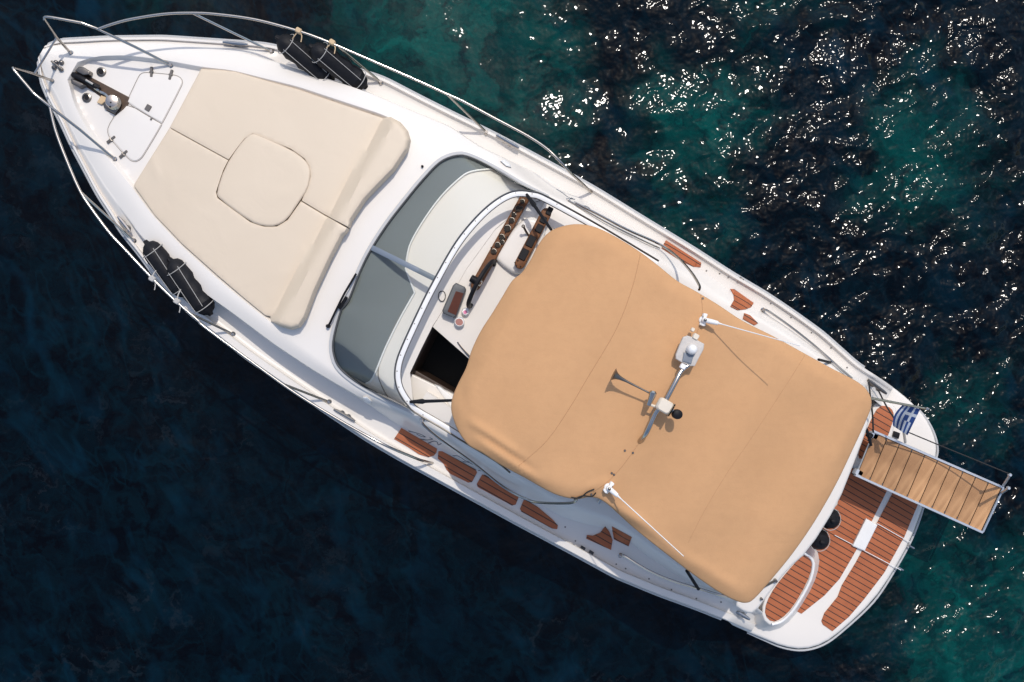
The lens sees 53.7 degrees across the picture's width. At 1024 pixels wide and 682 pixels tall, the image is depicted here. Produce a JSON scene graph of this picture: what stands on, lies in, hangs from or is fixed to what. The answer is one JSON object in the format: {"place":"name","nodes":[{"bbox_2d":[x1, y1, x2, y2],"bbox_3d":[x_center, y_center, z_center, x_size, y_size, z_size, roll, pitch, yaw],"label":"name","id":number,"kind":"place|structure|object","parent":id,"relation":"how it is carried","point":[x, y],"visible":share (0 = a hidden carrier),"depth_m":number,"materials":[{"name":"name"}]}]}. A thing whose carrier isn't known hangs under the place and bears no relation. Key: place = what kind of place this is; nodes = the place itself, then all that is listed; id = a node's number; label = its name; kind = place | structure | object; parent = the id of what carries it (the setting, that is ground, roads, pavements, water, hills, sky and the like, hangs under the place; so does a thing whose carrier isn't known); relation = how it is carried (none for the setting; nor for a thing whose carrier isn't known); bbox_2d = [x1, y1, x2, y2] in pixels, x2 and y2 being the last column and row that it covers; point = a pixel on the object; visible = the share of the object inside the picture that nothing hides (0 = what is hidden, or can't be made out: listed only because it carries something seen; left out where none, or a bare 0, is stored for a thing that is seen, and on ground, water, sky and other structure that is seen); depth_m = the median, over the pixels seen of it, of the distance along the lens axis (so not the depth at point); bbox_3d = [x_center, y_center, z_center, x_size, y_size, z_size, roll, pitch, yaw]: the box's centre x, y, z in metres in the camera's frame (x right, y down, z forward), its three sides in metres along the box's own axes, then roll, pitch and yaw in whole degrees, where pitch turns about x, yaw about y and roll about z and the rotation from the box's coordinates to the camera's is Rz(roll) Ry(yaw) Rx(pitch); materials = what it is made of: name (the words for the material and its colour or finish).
{"place":"outdoors","nodes":[
{"label":"outdoors","id":0,"kind":"place"},
{"bbox_2d":[0,0,1023,681],"bbox_3d":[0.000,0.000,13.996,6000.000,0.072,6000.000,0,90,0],"label":"sea","id":1,"kind":"structure","parent":0,"point":[184,496],"depth_m":14.00,"materials":[{"name":"liquid"}]},
{"bbox_2d":[12,11,938,650],"bbox_3d":[-0.228,-0.246,12.387,12.645,4.525,4.170,30,90,0],"label":"motor yacht","id":2,"kind":"object","parent":1,"relation":"on","point":[454,223],"visible":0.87,"depth_m":12.11,"materials":[{"name":"white plastic"}]},
{"bbox_2d":[148,270,155,289],"bbox_3d":[-4.143,-0.703,11.723,0.077,0.160,0.236,-20,90,0],"label":"fender lanyard","id":3,"kind":"object","parent":2,"relation":"attached to","point":[151,278],"visible":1,"depth_m":11.65,"materials":[{"name":"white fabric"}]},
{"bbox_2d":[143,240,183,296],"bbox_3d":[-4.102,-0.858,12.026,0.285,0.286,0.830,-36,98,0],"label":"fender","id":4,"kind":"object","parent":2,"relation":"hanging from","point":[156,255],"visible":0.75,"depth_m":11.91,"materials":[{"name":"black fabric"}]},
{"bbox_2d":[173,289,180,312],"bbox_3d":[-3.869,-0.466,11.734,0.082,0.141,0.277,0,90,0],"label":"fender lanyard","id":5,"kind":"object","parent":2,"relation":"attached to","point":[177,301],"visible":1,"depth_m":11.67,"materials":[{"name":"white fabric"}]},
{"bbox_2d":[167,257,214,315],"bbox_3d":[-3.813,-0.645,12.000,0.285,0.286,0.830,-35,99,0],"label":"fender","id":6,"kind":"object","parent":2,"relation":"hanging from","point":[188,284],"visible":0.95,"depth_m":11.90,"materials":[{"name":"black fabric"}]},
{"bbox_2d":[134,128,349,329],"bbox_3d":[-3.293,-1.311,11.951,2.626,0.731,1.394,30,90,0],"label":"sunbed cushion","id":7,"kind":"object","parent":2,"relation":"on","point":[276,274],"visible":0.98,"depth_m":11.85,"materials":[{"name":"beige fabric"}]},
{"bbox_2d":[217,134,310,225],"bbox_3d":[-2.900,-1.870,11.873,0.982,0.177,0.959,33,90,0],"label":"hatch cushion","id":8,"kind":"object","parent":2,"relation":"on","point":[264,181],"visible":1,"depth_m":11.82,"materials":[{"name":"beige fabric"}]},
{"bbox_2d":[170,69,410,227],"bbox_3d":[-2.586,-2.489,11.956,2.676,0.740,1.376,29,90,0],"label":"sunbed cushion","id":9,"kind":"object","parent":2,"relation":"on","point":[353,157],"visible":0.98,"depth_m":11.85,"materials":[{"name":"beige fabric"}]},
{"bbox_2d":[292,27,301,41],"bbox_3d":[-2.507,-3.530,11.724,0.176,0.161,0.171,0,90,0],"label":"fender lanyard","id":10,"kind":"object","parent":2,"relation":"attached to","point":[298,30],"visible":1,"depth_m":11.65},
{"bbox_2d":[275,34,334,80],"bbox_3d":[-2.436,-3.328,11.921,0.830,0.286,0.285,35,90,-24],"label":"fender","id":11,"kind":"object","parent":2,"relation":"hanging from","point":[296,51],"visible":0.8,"depth_m":11.80,"materials":[{"name":"black fabric"}]},
{"bbox_2d":[326,39,335,53],"bbox_3d":[-2.129,-3.403,11.736,0.185,0.139,0.169,0,90,0],"label":"fender lanyard","id":12,"kind":"object","parent":2,"relation":"attached to","point":[332,42],"visible":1,"depth_m":11.68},
{"bbox_2d":[308,42,367,89],"bbox_3d":[-2.042,-3.233,11.918,0.830,0.286,0.285,33,90,-27],"label":"fender","id":13,"kind":"object","parent":2,"relation":"hanging from","point":[342,69],"visible":0.98,"depth_m":11.82,"materials":[{"name":"black fabric"}]},
{"bbox_2d":[451,224,871,602],"bbox_3d":[1.646,0.743,11.645,4.298,1.533,2.870,31,90,0],"label":"canvas bimini","id":14,"kind":"object","parent":2,"relation":"attached to","point":[725,484],"visible":0.98,"depth_m":11.00,"materials":[{"name":"beige fabric"}]},
{"bbox_2d":[810,529,829,551],"bbox_3d":[3.901,2.515,13.075,0.286,0.830,0.285,-27,90,2],"label":"fender","id":15,"kind":"object","parent":2,"relation":"hanging from","point":[821,541],"visible":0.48,"depth_m":12.73,"materials":[{"name":"black rubber"}]},
{"bbox_2d":[823,509,840,530],"bbox_3d":[4.032,2.246,13.055,0.286,0.830,0.285,-27,90,2],"label":"fender","id":16,"kind":"object","parent":2,"relation":"hanging from","point":[833,520],"visible":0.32,"depth_m":12.71,"materials":[{"name":"black rubber"}]},
{"bbox_2d":[868,382,873,432],"bbox_3d":[4.486,0.829,12.645,0.036,0.073,0.637,-5,90,0],"label":"mooring line","id":17,"kind":"object","parent":2,"relation":"attached to","point":[871,409],"visible":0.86,"depth_m":12.64,"materials":[{"name":"black fabric"}]},
{"bbox_2d":[871,397,929,434],"bbox_3d":[4.520,0.877,11.923,0.497,0.604,0.371,16,90,0],"label":"ensign","id":18,"kind":"object","parent":2,"relation":"attached to","point":[905,416],"visible":1,"depth_m":11.95,"materials":[{"name":"blue fabric"}]},
{"bbox_2d":[852,429,1011,533],"bbox_3d":[5.216,1.674,12.463,1.948,0.715,0.789,24,90,0],"label":"gangway","id":19,"kind":"object","parent":2,"relation":"attached to","point":[964,497],"visible":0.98,"depth_m":12.72,"materials":[{"name":"brown wood"}]},
{"bbox_2d":[878,390,893,416],"bbox_3d":[4.661,0.850,12.490,0.041,0.358,0.507,-21,90,0],"label":"mooring line","id":20,"kind":"object","parent":19,"relation":"attached to","point":[885,404],"visible":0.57,"depth_m":12.53,"materials":[{"name":"black fabric"}]}
]}

